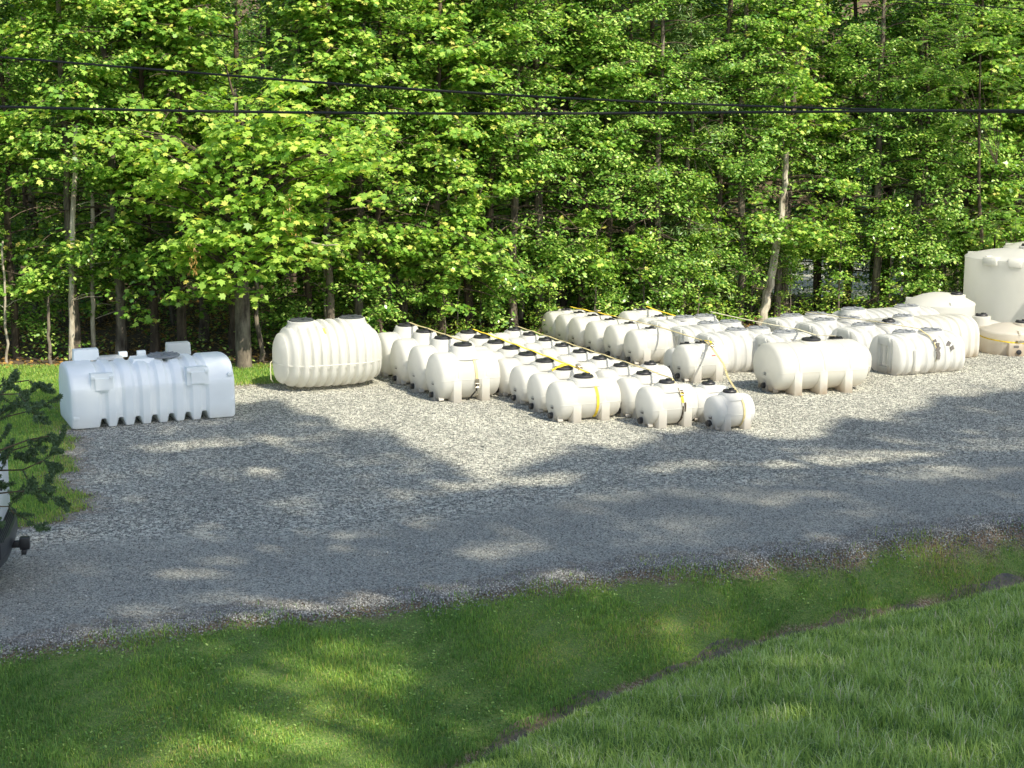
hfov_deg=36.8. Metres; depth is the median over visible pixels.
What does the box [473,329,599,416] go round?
ratchet strap
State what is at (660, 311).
ratchet strap
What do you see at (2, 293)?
maple tree
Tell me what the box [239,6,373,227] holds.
beech tree
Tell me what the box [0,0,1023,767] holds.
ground
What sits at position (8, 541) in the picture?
pickup truck
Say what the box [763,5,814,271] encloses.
slender tree
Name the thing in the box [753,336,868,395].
storage tank
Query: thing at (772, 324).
ratchet strap
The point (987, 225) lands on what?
sumac tree
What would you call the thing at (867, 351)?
ribbed cistern
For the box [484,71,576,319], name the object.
tree trunk
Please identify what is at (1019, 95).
maple tree
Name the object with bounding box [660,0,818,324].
beech tree
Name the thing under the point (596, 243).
young tree
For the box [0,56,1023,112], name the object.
utility cable
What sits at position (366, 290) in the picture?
young tree
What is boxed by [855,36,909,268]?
beech tree
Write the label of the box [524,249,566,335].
young tree
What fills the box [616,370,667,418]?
storage tank
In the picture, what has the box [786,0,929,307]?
beech tree
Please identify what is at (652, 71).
slender tree
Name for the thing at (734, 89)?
beech tree
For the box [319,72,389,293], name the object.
beech tree
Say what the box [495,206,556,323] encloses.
young tree
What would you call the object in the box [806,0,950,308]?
beech tree
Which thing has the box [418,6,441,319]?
slender tree
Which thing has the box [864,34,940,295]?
beech tree
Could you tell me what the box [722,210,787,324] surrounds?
young tree
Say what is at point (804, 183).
wood
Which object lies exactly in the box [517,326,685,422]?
ratchet strap
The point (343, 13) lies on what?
maple tree
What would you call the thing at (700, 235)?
young tree
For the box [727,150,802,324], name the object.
tree trunk
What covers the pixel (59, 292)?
understory shrub
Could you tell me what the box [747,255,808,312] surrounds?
understory shrub
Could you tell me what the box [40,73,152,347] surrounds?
tree trunk
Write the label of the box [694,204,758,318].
young tree
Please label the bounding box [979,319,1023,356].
round tank
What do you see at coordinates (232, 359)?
ground cover
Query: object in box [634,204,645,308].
tree trunk
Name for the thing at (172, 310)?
beech tree
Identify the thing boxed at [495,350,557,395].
storage tank
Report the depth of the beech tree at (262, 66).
52.61 m
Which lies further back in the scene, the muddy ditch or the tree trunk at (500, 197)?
the tree trunk at (500, 197)
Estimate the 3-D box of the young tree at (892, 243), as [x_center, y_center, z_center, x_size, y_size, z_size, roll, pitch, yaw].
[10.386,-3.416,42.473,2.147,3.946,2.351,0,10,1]
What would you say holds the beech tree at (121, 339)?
on the ground at (592, 674)
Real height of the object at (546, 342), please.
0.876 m
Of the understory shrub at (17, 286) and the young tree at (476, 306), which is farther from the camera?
the understory shrub at (17, 286)
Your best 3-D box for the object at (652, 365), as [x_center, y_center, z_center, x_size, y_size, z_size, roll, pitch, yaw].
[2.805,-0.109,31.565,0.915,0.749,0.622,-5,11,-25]
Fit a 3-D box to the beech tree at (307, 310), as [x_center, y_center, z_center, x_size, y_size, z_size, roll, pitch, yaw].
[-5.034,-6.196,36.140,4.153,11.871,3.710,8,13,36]
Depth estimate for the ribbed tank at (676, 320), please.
36.73 m
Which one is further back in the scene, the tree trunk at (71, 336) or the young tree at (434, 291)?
the young tree at (434, 291)
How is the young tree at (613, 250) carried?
on the ground at (592, 674)
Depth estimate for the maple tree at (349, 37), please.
35.16 m
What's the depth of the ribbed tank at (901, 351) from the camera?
34.22 m
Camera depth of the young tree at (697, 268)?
41.66 m
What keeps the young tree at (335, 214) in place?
on the ground at (592, 674)
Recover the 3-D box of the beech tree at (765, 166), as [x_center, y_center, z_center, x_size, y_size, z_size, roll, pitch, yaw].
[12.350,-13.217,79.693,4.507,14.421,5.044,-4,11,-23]
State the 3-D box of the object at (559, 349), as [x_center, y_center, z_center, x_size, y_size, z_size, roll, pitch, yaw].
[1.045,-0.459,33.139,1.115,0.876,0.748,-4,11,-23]
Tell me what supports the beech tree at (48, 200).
on the ground at (592, 674)
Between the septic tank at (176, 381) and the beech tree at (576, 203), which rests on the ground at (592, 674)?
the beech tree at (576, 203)
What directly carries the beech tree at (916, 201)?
on the ground at (592, 674)
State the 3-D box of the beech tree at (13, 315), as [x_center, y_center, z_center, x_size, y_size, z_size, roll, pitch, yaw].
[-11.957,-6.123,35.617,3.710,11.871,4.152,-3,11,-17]
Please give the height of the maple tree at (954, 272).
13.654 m
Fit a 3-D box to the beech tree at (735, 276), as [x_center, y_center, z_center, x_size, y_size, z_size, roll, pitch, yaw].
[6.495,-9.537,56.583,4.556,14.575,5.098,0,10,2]
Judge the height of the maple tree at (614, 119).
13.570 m
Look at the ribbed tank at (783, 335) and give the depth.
34.22 m
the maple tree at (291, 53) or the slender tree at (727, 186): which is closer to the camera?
the slender tree at (727, 186)
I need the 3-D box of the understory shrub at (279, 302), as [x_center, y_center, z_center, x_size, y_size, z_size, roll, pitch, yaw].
[-5.618,-1.512,37.914,1.517,1.890,1.330,7,13,35]
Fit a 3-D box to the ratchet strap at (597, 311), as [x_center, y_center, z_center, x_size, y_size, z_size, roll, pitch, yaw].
[2.911,-1.485,36.266,0.289,0.087,6.210,-5,11,-25]
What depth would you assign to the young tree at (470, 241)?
42.02 m
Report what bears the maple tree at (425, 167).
on the ground at (592, 674)
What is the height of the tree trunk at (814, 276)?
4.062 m
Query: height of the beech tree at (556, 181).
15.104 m
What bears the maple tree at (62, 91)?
on the ground at (592, 674)
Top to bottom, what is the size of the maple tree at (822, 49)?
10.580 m
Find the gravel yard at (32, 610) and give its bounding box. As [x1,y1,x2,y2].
[0,350,1023,647]
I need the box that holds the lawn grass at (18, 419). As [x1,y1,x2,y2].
[0,362,280,527]
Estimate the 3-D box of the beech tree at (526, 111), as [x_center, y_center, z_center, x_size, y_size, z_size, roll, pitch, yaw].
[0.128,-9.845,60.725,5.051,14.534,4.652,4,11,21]
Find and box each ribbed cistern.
[270,314,381,386]
[827,336,871,373]
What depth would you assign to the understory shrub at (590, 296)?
39.84 m
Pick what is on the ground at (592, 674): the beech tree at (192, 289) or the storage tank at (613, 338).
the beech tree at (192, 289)
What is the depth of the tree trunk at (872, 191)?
45.82 m
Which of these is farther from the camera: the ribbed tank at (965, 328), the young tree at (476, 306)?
the young tree at (476, 306)
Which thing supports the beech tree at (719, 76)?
on the ground at (592, 674)
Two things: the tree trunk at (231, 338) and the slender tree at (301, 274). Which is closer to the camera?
the tree trunk at (231, 338)
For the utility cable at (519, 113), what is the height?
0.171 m
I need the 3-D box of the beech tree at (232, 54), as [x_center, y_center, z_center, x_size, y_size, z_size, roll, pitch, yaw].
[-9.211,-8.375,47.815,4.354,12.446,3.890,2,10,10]
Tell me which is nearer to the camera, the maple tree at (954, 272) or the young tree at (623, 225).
the young tree at (623, 225)
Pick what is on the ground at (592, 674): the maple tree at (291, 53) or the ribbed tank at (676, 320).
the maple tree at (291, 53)
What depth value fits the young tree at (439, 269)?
37.33 m
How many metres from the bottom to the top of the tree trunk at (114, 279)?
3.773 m
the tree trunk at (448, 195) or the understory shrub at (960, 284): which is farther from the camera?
the understory shrub at (960, 284)
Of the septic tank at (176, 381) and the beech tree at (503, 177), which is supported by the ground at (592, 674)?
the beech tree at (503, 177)
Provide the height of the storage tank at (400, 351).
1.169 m
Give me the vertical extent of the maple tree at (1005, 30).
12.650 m
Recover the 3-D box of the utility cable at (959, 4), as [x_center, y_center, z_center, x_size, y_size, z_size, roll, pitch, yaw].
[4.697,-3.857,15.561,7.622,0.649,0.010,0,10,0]
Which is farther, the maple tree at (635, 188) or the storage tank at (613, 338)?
the maple tree at (635, 188)
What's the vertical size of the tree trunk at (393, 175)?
7.200 m
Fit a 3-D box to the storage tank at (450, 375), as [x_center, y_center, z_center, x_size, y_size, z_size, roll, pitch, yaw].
[-1.025,-0.286,31.361,1.425,1.169,0.962,-5,11,-25]
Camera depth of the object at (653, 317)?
37.65 m
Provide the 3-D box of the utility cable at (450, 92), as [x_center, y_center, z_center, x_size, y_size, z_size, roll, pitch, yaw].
[0.143,-2.604,13.096,14.046,0.691,0.008,0,10,0]
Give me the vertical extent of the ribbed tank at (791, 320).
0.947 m
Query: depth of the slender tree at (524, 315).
43.46 m
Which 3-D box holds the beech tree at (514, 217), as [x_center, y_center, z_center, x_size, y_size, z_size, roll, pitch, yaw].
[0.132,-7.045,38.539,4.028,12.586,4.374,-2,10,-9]
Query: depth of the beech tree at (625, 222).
49.10 m
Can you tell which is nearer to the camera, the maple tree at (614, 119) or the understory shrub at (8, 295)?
the understory shrub at (8, 295)
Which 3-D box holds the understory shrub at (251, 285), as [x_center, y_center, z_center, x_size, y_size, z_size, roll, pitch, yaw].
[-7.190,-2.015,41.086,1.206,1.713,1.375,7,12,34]
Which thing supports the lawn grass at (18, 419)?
on the ground at (592, 674)
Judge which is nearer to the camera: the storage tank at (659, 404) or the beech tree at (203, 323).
the storage tank at (659, 404)
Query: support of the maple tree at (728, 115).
on the ground at (592, 674)
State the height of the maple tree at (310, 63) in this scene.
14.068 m
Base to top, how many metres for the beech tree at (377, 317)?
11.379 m
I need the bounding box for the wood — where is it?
[3,0,1010,220]
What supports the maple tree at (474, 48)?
on the ground at (592, 674)
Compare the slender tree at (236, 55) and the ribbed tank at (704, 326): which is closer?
the ribbed tank at (704, 326)
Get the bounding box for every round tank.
[905,291,975,316]
[963,243,1023,322]
[972,312,1000,345]
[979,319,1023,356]
[1003,241,1023,247]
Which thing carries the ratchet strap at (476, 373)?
on the storage tank at (450, 375)
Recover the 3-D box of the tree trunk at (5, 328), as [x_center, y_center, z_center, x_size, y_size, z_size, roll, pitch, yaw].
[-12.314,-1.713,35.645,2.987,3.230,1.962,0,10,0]
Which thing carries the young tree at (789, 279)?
on the ground at (592, 674)
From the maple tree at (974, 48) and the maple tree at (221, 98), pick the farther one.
the maple tree at (221, 98)
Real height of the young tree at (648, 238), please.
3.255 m
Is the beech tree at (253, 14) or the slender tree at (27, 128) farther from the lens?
the beech tree at (253, 14)
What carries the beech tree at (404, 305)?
on the ground at (592, 674)
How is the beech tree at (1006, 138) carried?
on the ground at (592, 674)
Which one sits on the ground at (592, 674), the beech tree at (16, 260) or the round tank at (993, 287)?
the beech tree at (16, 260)
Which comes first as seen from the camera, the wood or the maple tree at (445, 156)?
the maple tree at (445, 156)
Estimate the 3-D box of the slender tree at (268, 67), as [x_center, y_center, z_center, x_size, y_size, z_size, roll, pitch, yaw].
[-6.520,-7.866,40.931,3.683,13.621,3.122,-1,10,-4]
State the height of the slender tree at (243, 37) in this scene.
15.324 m
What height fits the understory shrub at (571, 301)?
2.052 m
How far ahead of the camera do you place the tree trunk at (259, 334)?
35.41 m
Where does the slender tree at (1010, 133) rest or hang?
on the ground at (592, 674)
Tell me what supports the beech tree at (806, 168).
on the ground at (592, 674)
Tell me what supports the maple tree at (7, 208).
on the ground at (592, 674)
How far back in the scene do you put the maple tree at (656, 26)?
48.26 m
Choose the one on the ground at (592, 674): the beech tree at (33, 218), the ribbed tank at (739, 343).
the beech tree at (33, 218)
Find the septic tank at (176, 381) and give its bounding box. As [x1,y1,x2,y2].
[59,341,234,429]
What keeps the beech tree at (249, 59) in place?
on the ground at (592, 674)
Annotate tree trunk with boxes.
[0,240,38,362]
[1,125,118,360]
[3,282,78,364]
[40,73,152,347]
[85,196,152,350]
[186,220,286,363]
[226,151,234,350]
[291,269,348,318]
[311,37,488,312]
[364,167,392,326]
[393,177,472,328]
[414,185,509,332]
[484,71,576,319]
[541,2,646,214]
[599,66,655,196]
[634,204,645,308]
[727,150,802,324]
[801,167,852,305]
[869,31,886,279]
[880,30,894,300]
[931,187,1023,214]
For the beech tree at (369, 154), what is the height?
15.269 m
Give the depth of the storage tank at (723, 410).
28.30 m
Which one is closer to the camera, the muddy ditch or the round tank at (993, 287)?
the muddy ditch
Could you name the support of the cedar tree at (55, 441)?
on the ground at (592, 674)
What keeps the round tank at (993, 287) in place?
on the gravel yard at (32, 610)
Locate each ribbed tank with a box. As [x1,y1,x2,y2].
[647,313,718,328]
[670,319,743,345]
[694,325,771,371]
[755,329,811,347]
[761,311,837,331]
[793,315,867,339]
[831,318,917,349]
[832,303,938,318]
[865,313,979,357]
[869,327,964,374]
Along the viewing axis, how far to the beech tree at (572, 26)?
43.93 m
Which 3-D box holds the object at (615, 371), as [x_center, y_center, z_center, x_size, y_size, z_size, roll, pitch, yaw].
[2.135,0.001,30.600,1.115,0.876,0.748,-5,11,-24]
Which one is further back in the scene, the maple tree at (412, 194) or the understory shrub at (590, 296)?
the maple tree at (412, 194)
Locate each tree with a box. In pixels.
[0,0,48,330]
[0,0,62,270]
[0,0,70,278]
[0,0,85,275]
[0,0,85,358]
[0,0,144,348]
[0,1,89,312]
[0,16,57,284]
[0,133,22,298]
[0,368,71,532]
[1,1,58,271]
[7,16,136,293]
[13,0,166,321]
[13,38,143,264]
[18,0,107,267]
[21,0,193,353]
[54,7,193,294]
[55,0,228,352]
[60,32,416,368]
[73,5,183,296]
[80,0,287,340]
[88,0,239,302]
[102,0,280,340]
[106,40,197,300]
[108,4,225,324]
[155,32,227,299]
[184,0,269,301]
[198,0,279,122]
[198,8,256,206]
[199,2,251,285]
[213,2,312,295]
[217,0,307,327]
[225,0,302,268]
[226,0,412,318]
[228,0,389,348]
[233,10,269,248]
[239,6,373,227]
[249,174,336,342]
[250,2,296,285]
[251,20,332,294]
[253,0,415,309]
[261,24,373,294]
[264,0,455,315]
[287,0,425,290]
[302,0,457,332]
[309,188,389,331]
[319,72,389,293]
[320,0,479,322]
[336,213,397,331]
[347,1,443,298]
[351,0,517,335]
[351,13,447,297]
[374,0,558,329]
[376,20,442,294]
[389,1,512,307]
[406,0,569,332]
[409,226,463,321]
[412,0,570,326]
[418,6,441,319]
[419,263,474,335]
[421,170,507,321]
[423,192,508,325]
[446,0,602,327]
[454,261,503,333]
[461,0,625,335]
[462,61,533,301]
[471,0,671,308]
[487,2,553,282]
[490,2,550,226]
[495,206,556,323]
[497,2,571,318]
[500,0,594,293]
[505,0,649,306]
[517,0,675,312]
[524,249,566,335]
[528,0,628,293]
[529,28,602,293]
[548,0,687,316]
[553,0,693,286]
[560,216,626,313]
[563,0,712,315]
[568,230,627,314]
[580,0,666,285]
[594,0,742,308]
[595,1,711,305]
[600,1,679,271]
[602,223,642,311]
[609,0,654,186]
[614,0,756,298]
[615,220,676,318]
[621,6,731,300]
[634,0,761,314]
[638,0,747,314]
[641,2,738,293]
[643,0,805,320]
[645,159,743,320]
[658,0,775,298]
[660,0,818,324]
[660,203,734,314]
[670,229,731,318]
[677,0,815,291]
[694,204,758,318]
[709,0,765,237]
[710,0,865,316]
[715,0,860,312]
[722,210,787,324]
[735,17,791,235]
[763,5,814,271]
[767,0,883,308]
[768,241,816,317]
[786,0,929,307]
[798,198,877,313]
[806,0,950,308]
[834,0,1009,296]
[851,0,998,303]
[853,0,985,272]
[853,188,927,308]
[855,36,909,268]
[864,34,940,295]
[881,3,1023,291]
[882,0,1023,250]
[891,10,981,294]
[892,196,962,305]
[893,0,1023,292]
[899,8,1012,291]
[907,0,1023,280]
[924,0,1017,252]
[927,178,980,276]
[940,198,1023,256]
[945,166,1012,291]
[958,0,1023,249]
[959,0,1023,228]
[961,0,1023,247]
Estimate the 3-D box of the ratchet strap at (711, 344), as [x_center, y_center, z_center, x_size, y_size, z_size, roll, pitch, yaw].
[4.247,-0.085,30.919,0.228,0.826,5.389,0,10,1]
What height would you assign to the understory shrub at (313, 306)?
1.729 m
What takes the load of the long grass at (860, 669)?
on the ground at (592, 674)
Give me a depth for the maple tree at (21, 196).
58.93 m
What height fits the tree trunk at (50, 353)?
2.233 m
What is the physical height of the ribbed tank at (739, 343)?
0.947 m
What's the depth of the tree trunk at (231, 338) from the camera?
36.95 m
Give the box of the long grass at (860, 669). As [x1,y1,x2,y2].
[455,582,1023,767]
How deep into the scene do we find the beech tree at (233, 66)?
66.73 m
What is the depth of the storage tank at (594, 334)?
36.96 m
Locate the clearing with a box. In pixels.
[772,256,904,299]
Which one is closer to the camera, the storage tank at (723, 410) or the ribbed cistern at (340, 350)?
the storage tank at (723, 410)
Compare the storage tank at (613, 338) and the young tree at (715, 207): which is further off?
the young tree at (715, 207)
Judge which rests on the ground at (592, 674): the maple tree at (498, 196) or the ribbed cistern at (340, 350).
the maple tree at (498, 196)
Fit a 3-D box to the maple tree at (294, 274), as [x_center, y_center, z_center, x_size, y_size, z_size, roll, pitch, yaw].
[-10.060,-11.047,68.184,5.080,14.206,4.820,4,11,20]
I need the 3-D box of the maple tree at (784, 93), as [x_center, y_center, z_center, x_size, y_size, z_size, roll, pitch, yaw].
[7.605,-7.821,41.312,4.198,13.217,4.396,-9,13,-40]
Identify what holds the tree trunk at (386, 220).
on the ground at (592, 674)
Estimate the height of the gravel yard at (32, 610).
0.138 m
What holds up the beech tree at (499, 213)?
on the ground at (592, 674)
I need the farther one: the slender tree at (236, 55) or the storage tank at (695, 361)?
the slender tree at (236, 55)
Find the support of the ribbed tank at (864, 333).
on the gravel yard at (32, 610)
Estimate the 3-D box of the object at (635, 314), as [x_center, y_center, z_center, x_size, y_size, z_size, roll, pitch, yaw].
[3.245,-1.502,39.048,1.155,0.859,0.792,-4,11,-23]
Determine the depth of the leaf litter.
41.51 m
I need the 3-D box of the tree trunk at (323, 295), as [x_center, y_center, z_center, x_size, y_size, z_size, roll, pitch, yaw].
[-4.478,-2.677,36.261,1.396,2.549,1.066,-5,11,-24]
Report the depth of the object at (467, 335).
34.78 m
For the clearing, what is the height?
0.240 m
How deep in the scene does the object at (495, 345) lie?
33.29 m
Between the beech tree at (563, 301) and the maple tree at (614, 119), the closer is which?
the beech tree at (563, 301)
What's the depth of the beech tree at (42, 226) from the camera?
48.30 m
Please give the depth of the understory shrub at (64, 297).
43.21 m
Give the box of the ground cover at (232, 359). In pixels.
[0,278,959,363]
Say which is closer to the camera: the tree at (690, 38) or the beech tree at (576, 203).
the tree at (690, 38)
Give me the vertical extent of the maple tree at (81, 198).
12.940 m
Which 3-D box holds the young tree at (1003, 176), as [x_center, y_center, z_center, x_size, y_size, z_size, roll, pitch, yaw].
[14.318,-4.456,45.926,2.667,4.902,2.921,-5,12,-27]
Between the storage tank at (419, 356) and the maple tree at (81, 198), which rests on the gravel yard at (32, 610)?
the storage tank at (419, 356)
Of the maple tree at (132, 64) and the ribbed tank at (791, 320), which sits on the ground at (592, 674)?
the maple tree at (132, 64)
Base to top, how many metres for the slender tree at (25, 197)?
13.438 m
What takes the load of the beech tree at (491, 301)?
on the ground at (592, 674)
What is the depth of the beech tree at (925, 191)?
42.24 m
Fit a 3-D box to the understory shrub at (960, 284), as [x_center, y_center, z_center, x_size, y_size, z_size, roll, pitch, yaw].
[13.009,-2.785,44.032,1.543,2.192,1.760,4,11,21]
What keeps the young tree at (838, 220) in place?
on the ground at (592, 674)
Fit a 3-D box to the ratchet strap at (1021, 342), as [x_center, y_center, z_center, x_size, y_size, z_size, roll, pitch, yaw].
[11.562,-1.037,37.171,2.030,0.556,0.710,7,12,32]
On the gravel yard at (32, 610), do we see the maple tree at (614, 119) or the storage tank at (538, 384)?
the storage tank at (538, 384)
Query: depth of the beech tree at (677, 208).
39.63 m
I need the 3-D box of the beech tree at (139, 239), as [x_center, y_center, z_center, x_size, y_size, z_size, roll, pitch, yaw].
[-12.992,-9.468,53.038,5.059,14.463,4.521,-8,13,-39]
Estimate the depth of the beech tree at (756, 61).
49.89 m
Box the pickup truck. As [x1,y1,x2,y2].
[0,454,29,567]
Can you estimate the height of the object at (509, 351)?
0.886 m
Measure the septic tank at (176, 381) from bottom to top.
1.340 m
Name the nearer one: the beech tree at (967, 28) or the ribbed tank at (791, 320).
the ribbed tank at (791, 320)
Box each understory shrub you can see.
[0,269,25,323]
[1,274,33,308]
[30,254,95,325]
[45,267,85,318]
[218,283,262,327]
[260,289,301,343]
[301,290,334,318]
[559,270,600,308]
[565,257,631,317]
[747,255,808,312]
[861,250,909,308]
[939,251,967,291]
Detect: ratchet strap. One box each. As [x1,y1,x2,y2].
[409,322,478,399]
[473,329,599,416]
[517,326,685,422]
[571,306,700,339]
[645,306,675,315]
[704,340,745,425]
[711,311,830,335]
[808,312,953,360]
[980,335,1023,343]
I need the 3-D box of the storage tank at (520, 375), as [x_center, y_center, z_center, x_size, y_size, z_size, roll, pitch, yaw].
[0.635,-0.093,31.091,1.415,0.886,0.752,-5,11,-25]
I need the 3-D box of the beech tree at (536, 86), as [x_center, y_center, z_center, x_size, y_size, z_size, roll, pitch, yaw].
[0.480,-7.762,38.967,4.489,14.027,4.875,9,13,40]
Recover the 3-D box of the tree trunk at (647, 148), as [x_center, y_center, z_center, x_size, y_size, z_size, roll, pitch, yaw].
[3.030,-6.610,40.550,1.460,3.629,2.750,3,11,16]
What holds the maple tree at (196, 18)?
on the ground at (592, 674)
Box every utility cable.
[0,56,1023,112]
[0,105,1023,114]
[190,73,933,109]
[895,0,1023,8]
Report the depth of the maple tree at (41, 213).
69.14 m
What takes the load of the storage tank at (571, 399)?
on the gravel yard at (32, 610)
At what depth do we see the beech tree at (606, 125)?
39.02 m
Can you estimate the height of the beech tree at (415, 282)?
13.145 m
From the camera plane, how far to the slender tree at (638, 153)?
45.36 m
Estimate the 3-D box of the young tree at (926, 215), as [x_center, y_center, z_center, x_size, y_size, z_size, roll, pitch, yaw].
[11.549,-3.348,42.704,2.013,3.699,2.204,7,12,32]
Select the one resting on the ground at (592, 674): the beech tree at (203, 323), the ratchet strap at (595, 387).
the beech tree at (203, 323)
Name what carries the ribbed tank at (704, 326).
on the gravel yard at (32, 610)
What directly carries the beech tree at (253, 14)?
on the ground at (592, 674)
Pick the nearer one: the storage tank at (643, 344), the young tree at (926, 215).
the storage tank at (643, 344)
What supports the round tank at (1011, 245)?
on the gravel yard at (32, 610)
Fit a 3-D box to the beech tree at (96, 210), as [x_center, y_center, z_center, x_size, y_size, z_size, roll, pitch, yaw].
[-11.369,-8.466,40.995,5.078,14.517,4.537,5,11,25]
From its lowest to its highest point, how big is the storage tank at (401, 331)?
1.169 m
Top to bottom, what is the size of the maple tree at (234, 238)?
7.807 m
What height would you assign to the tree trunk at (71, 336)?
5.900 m
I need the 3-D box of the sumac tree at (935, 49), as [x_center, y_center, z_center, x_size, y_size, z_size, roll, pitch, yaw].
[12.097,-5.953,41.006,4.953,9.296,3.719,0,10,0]
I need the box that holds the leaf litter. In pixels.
[0,293,906,367]
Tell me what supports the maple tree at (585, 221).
on the ground at (592, 674)
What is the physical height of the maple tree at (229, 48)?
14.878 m
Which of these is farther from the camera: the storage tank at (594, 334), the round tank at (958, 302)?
the round tank at (958, 302)
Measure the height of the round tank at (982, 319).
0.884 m
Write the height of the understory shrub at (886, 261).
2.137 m
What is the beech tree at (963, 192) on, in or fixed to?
on the ground at (592, 674)
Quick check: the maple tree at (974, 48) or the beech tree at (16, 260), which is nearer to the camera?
the maple tree at (974, 48)
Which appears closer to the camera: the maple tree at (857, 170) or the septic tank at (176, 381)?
the septic tank at (176, 381)
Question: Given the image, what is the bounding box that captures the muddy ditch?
[478,573,1023,759]
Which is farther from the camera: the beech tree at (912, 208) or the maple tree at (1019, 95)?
the beech tree at (912, 208)
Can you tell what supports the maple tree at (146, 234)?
on the ground at (592, 674)
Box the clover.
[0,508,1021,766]
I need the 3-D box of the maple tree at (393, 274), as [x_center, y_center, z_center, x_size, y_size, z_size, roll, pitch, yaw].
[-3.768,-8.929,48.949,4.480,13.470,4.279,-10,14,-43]
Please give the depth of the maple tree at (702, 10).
42.01 m

